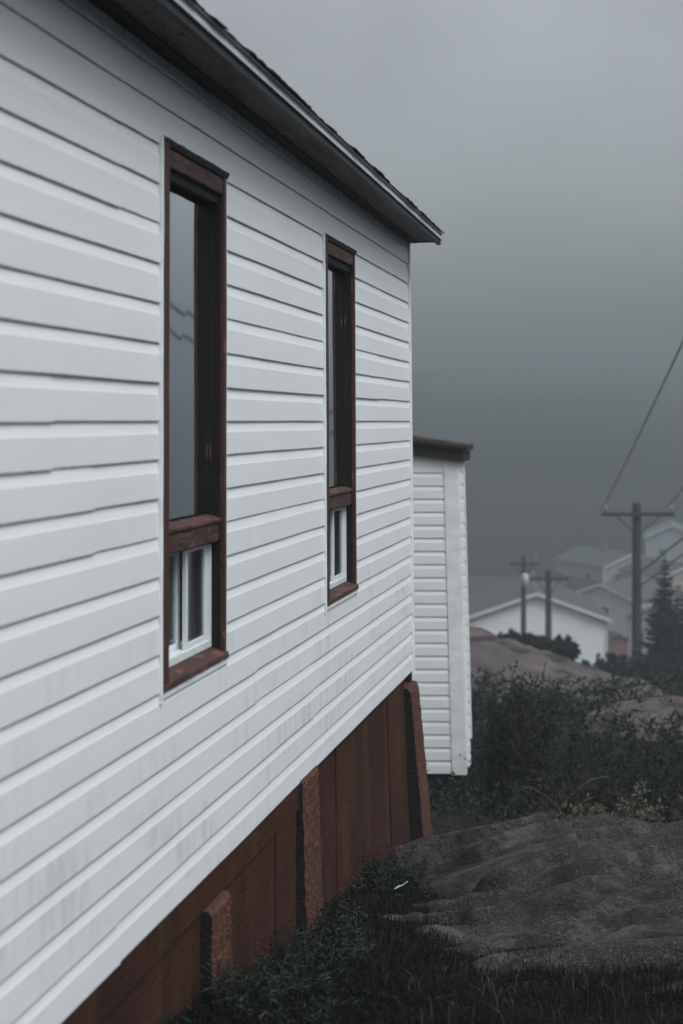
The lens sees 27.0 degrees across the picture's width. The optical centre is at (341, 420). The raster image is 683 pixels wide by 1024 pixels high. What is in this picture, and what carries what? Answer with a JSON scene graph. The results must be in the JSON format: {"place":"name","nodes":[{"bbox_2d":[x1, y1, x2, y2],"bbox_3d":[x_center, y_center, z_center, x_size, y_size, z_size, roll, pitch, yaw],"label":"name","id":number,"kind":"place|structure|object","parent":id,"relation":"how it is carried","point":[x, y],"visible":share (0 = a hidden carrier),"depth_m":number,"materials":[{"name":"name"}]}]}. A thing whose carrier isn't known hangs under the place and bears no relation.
{"place":"outdoors","nodes":[
{"label":"outdoors","id":0,"kind":"place"},
{"bbox_2d":[167,366,682,1023],"bbox_3d":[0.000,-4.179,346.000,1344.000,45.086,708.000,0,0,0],"label":"ground","id":1,"kind":"structure","parent":0,"point":[543,524],"depth_m":188.43,"materials":[{"name":"soil"}]},
{"bbox_2d":[0,0,444,1023],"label":"white house","id":2,"kind":"structure","parent":1,"relation":"on","point":[212,228],"depth_m":4.42,"materials":[{"name":"plastic"}]},
{"bbox_2d":[156,135,229,703],"bbox_3d":[-0.524,-0.006,4.494,0.169,1.663,0.696,0,0,12],"label":"window","id":3,"kind":"structure","parent":2,"relation":"in","point":[192,387],"depth_m":4.57,"materials":[{"name":"red paint"}]},
{"bbox_2d":[321,233,358,612],"bbox_3d":[-0.069,0.008,6.549,0.176,1.661,0.705,0,0,12],"label":"window","id":4,"kind":"structure","parent":2,"relation":"in","point":[338,264],"depth_m":6.71,"materials":[{"name":"red paint"}]},
{"bbox_2d":[142,840,517,1023],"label":"weeds","id":5,"kind":"object","parent":1,"relation":"on","point":[295,962],"visible":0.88,"depth_m":5.03,"materials":[{"name":"green plant"}]},
{"bbox_2d":[159,859,682,1023],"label":"grass","id":6,"kind":"structure","parent":1,"relation":"on","point":[392,1014],"depth_m":4.90,"materials":[{"name":"green plant"}]},
{"bbox_2d":[412,435,473,804],"bbox_3d":[-0.513,1.623,12.634,3.405,3.655,0.596,0,0,1],"label":"annex","id":7,"kind":"object","parent":1,"relation":"on","point":[440,673],"visible":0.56,"depth_m":12.40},
{"bbox_2d":[468,576,566,593],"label":"village house","id":8,"kind":"structure","parent":1,"relation":"on","point":[476,583],"depth_m":139.63,"materials":[{"name":"grey"}]},
{"bbox_2d":[459,659,577,818],"bbox_3d":[1.417,2.626,11.611,0.919,1.396,0.652,0,0,28],"label":"shrub","id":9,"kind":"object","parent":1,"relation":"on","point":[500,756],"visible":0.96,"depth_m":11.54,"materials":[{"name":"green plant"}]},
{"bbox_2d":[493,628,547,648],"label":"shrub","id":10,"kind":"object","parent":1,"relation":"on","point":[529,639],"visible":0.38,"depth_m":29.94,"materials":[{"name":"green plant"}]},
{"bbox_2d":[509,555,538,634],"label":"utility pole","id":11,"kind":"object","parent":1,"relation":"on","point":[523,563],"visible":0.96,"depth_m":65.88,"materials":[{"name":"brown wood"}]},
{"bbox_2d":[379,812,682,994],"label":"bedrock outcrop","id":12,"kind":"object","parent":1,"relation":"on","point":[594,889],"visible":0.56,"depth_m":6.50,"materials":[{"name":"stone"}]},
{"bbox_2d":[368,947,682,1023],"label":"dry grass","id":13,"kind":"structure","parent":12,"relation":"on","point":[510,991],"depth_m":4.68,"materials":[{"name":"green plant"}]},
{"bbox_2d":[524,776,607,815],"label":"dry grass","id":14,"kind":"structure","parent":12,"relation":"on","point":[568,797],"depth_m":8.00,"materials":[{"name":"plant"}]},
{"bbox_2d":[518,634,554,649],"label":"shrub","id":15,"kind":"object","parent":1,"relation":"on","point":[539,646],"visible":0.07,"depth_m":30.35,"materials":[{"name":"green plant"}]},
{"bbox_2d":[466,574,611,665],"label":"village house","id":16,"kind":"structure","parent":1,"relation":"on","point":[582,620],"depth_m":70.03,"materials":[{"name":"grey"}]},
{"bbox_2d":[496,798,598,820],"bbox_3d":[1.397,2.733,9.382,0.805,0.503,1.015,0,0,0],"label":"shrub","id":17,"kind":"object","parent":1,"relation":"on","point":[562,811],"visible":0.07,"depth_m":9.42,"materials":[{"name":"green plant"}]},
{"bbox_2d":[529,570,568,640],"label":"utility pole","id":18,"kind":"object","parent":1,"relation":"on","point":[548,578],"visible":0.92,"depth_m":59.88,"materials":[{"name":"brown wood"}]},
{"bbox_2d":[426,726,682,832],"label":"ground cover","id":19,"kind":"object","parent":1,"relation":"on","point":[536,801],"visible":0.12,"depth_m":11.25,"materials":[{"name":"green plant"}]},
{"bbox_2d":[467,638,647,705],"bbox_3d":[2.150,4.436,21.000,7.400,2.188,6.800,0,0,9],"label":"rock outcrop","id":20,"kind":"object","parent":1,"relation":"on","point":[505,652],"visible":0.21,"depth_m":21.04,"materials":[{"name":"grey stone"}]},
{"bbox_2d":[467,626,500,645],"bbox_3d":[2.050,3.455,21.800,1.100,0.629,1.000,0,0,-6],"label":"rock outcrop","id":21,"kind":"object","parent":20,"relation":"on","point":[478,636],"visible":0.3,"depth_m":21.55,"materials":[{"name":"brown stone"}]},
{"bbox_2d":[489,757,629,821],"bbox_3d":[1.591,2.880,10.479,1.038,0.678,1.112,0,0,0],"label":"shrub","id":22,"kind":"object","parent":1,"relation":"on","point":[516,791],"visible":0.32,"depth_m":10.52,"materials":[{"name":"green plant"}]},
{"bbox_2d":[541,633,581,661],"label":"shrub","id":23,"kind":"object","parent":1,"relation":"on","point":[565,647],"visible":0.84,"depth_m":29.26,"materials":[{"name":"green plant"}]},
{"bbox_2d":[468,665,682,762],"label":"ground cover","id":24,"kind":"object","parent":1,"relation":"on","point":[674,686],"visible":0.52,"depth_m":17.05,"materials":[{"name":"green plant"}]},
{"bbox_2d":[514,716,639,803],"bbox_3d":[2.004,3.042,12.541,1.115,0.824,1.059,0,0,-39],"label":"shrub","id":25,"kind":"object","parent":1,"relation":"on","point":[571,757],"visible":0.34,"depth_m":12.44,"materials":[{"name":"green plant"}]},
{"bbox_2d":[551,544,642,582],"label":"village house","id":26,"kind":"structure","parent":1,"relation":"on","point":[605,565],"depth_m":160.13,"materials":[{"name":"grey"}]},
{"bbox_2d":[585,571,590,579],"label":"window","id":27,"kind":"structure","parent":26,"relation":"in","point":[587,573],"depth_m":159.06,"materials":[{"name":"grey glass"}]},
{"bbox_2d":[614,573,620,580],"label":"window","id":28,"kind":"structure","parent":26,"relation":"in","point":[617,576],"depth_m":157.13,"materials":[{"name":"grey glass"}]},
{"bbox_2d":[544,792,655,821],"bbox_3d":[1.759,2.836,9.479,1.144,0.548,1.208,0,0,0],"label":"shrub","id":29,"kind":"object","parent":1,"relation":"on","point":[623,810],"visible":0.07,"depth_m":9.80,"materials":[{"name":"green plant"}]},
{"bbox_2d":[581,652,638,677],"bbox_3d":[6.444,5.940,34.146,1.344,0.891,1.337,0,0,43],"label":"shrub","id":30,"kind":"object","parent":1,"relation":"on","point":[610,666],"visible":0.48,"depth_m":33.95,"materials":[{"name":"green plant"}]},
{"bbox_2d":[541,765,680,822],"bbox_3d":[1.986,2.906,10.546,1.074,0.733,0.893,0,0,20],"label":"shrub","id":31,"kind":"object","parent":1,"relation":"on","point":[592,788],"visible":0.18,"depth_m":10.43,"materials":[{"name":"green plant"}]},
{"bbox_2d":[548,777,682,822],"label":"shrub","id":32,"kind":"object","parent":1,"relation":"on","point":[642,801],"visible":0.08,"depth_m":9.69,"materials":[{"name":"green plant"}]},
{"bbox_2d":[608,630,629,660],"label":"shed","id":33,"kind":"structure","parent":1,"relation":"on","point":[617,643],"depth_m":76.00,"materials":[{"name":"red"}]},
{"bbox_2d":[556,741,682,821],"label":"shrub","id":34,"kind":"object","parent":1,"relation":"on","point":[678,785],"visible":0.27,"depth_m":11.29,"materials":[{"name":"green plant"}]},
{"bbox_2d":[566,770,682,822],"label":"shrub","id":35,"kind":"object","parent":1,"relation":"on","point":[653,798],"visible":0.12,"depth_m":11.03,"materials":[{"name":"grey plant"}]},
{"bbox_2d":[568,696,682,742],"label":"rock outcrop","id":36,"kind":"object","parent":1,"relation":"on","point":[653,707],"visible":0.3,"depth_m":16.05,"materials":[{"name":"grey stone"}]},
{"bbox_2d":[571,736,682,791],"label":"shrub","id":37,"kind":"object","parent":1,"relation":"on","point":[661,760],"visible":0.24,"depth_m":12.54,"materials":[{"name":"green plant"}]},
{"bbox_2d":[576,575,678,640],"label":"village house","id":38,"kind":"structure","parent":1,"relation":"on","point":[613,599],"depth_m":95.72,"materials":[{"name":"grey"}]},
{"bbox_2d":[600,605,609,615],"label":"window","id":39,"kind":"structure","parent":38,"relation":"in","point":[607,608],"depth_m":95.68,"materials":[{"name":"grey"}]},
{"bbox_2d":[605,651,655,681],"bbox_3d":[7.271,6.356,35.974,1.386,1.016,1.679,0,0,18],"label":"shrub","id":40,"kind":"object","parent":1,"relation":"on","point":[643,667],"visible":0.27,"depth_m":35.91,"materials":[{"name":"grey plant"}]},
{"bbox_2d":[590,685,673,701],"bbox_3d":[3.950,4.060,19.000,2.300,0.981,2.400,0,0,17],"label":"rock outcrop","id":41,"kind":"object","parent":1,"relation":"on","point":[647,689],"visible":0.12,"depth_m":18.93,"materials":[{"name":"grey stone"}]},
{"bbox_2d":[601,503,674,665],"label":"utility pole","id":42,"kind":"object","parent":1,"relation":"on","point":[636,513],"visible":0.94,"depth_m":46.86,"materials":[{"name":"brown wood"}]},
{"bbox_2d":[605,341,682,503],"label":"power cable","id":43,"kind":"object","parent":42,"relation":"attached to","point":[647,416],"visible":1,"depth_m":32.03,"materials":[{"name":"black plastic"}]},
{"bbox_2d":[638,537,682,573],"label":"power cable","id":44,"kind":"object","parent":42,"relation":"attached to","point":[666,551],"visible":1,"depth_m":42.46,"materials":[{"name":"black plastic"}]},
{"bbox_2d":[640,553,682,586],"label":"power cable","id":45,"kind":"object","parent":42,"relation":"attached to","point":[660,570],"visible":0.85,"depth_m":43.34,"materials":[{"name":"black plastic"}]},
{"bbox_2d":[596,764,682,822],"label":"shrub","id":46,"kind":"object","parent":1,"relation":"on","point":[652,774],"visible":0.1,"depth_m":11.57,"materials":[{"name":"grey plant"}]},
{"bbox_2d":[617,557,682,590],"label":"village house","id":47,"kind":"structure","parent":1,"relation":"on","point":[675,570],"depth_m":151.50,"materials":[{"name":"grey"}]},
{"bbox_2d":[674,584,681,590],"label":"window","id":48,"kind":"structure","parent":47,"relation":"in","point":[678,587],"depth_m":149.50,"materials":[{"name":"grey"}]},
{"bbox_2d":[623,605,682,655],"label":"village house","id":49,"kind":"structure","parent":1,"relation":"on","point":[646,610],"depth_m":85.10,"materials":[{"name":"grey"}]},
{"bbox_2d":[648,816,657,822],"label":"shrub","id":50,"kind":"object","parent":1,"relation":"on","point":[651,819],"depth_m":8.93,"materials":[{"name":"green plant"}]},
{"bbox_2d":[633,560,682,682],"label":"spruce tree","id":51,"kind":"object","parent":1,"relation":"on","point":[661,620],"visible":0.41,"depth_m":39.88,"materials":[{"name":"green plant"}]},
{"bbox_2d":[644,519,682,562],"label":"village house","id":52,"kind":"structure","parent":1,"relation":"on","point":[662,538],"depth_m":172.20,"materials":[{"name":"grey"}]},
{"bbox_2d":[658,548,666,556],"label":"window","id":53,"kind":"structure","parent":52,"relation":"in","point":[660,550],"depth_m":172.18,"materials":[{"name":"grey glass"}]},
{"bbox_2d":[655,594,682,683],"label":"spruce tree","id":54,"kind":"object","parent":1,"relation":"on","point":[674,661],"visible":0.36,"depth_m":36.95,"materials":[{"name":"green plant"}]},
{"bbox_2d":[197,0,682,369],"label":"sky","id":55,"kind":"structure","parent":0,"point":[543,139],"materials":[{"name":"grey"}]},
{"bbox_2d":[476,922,682,994],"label":"grass","id":56,"kind":"structure","parent":0,"point":[529,976],"depth_m":5.49,"materials":[{"name":"green plant"}]}
]}

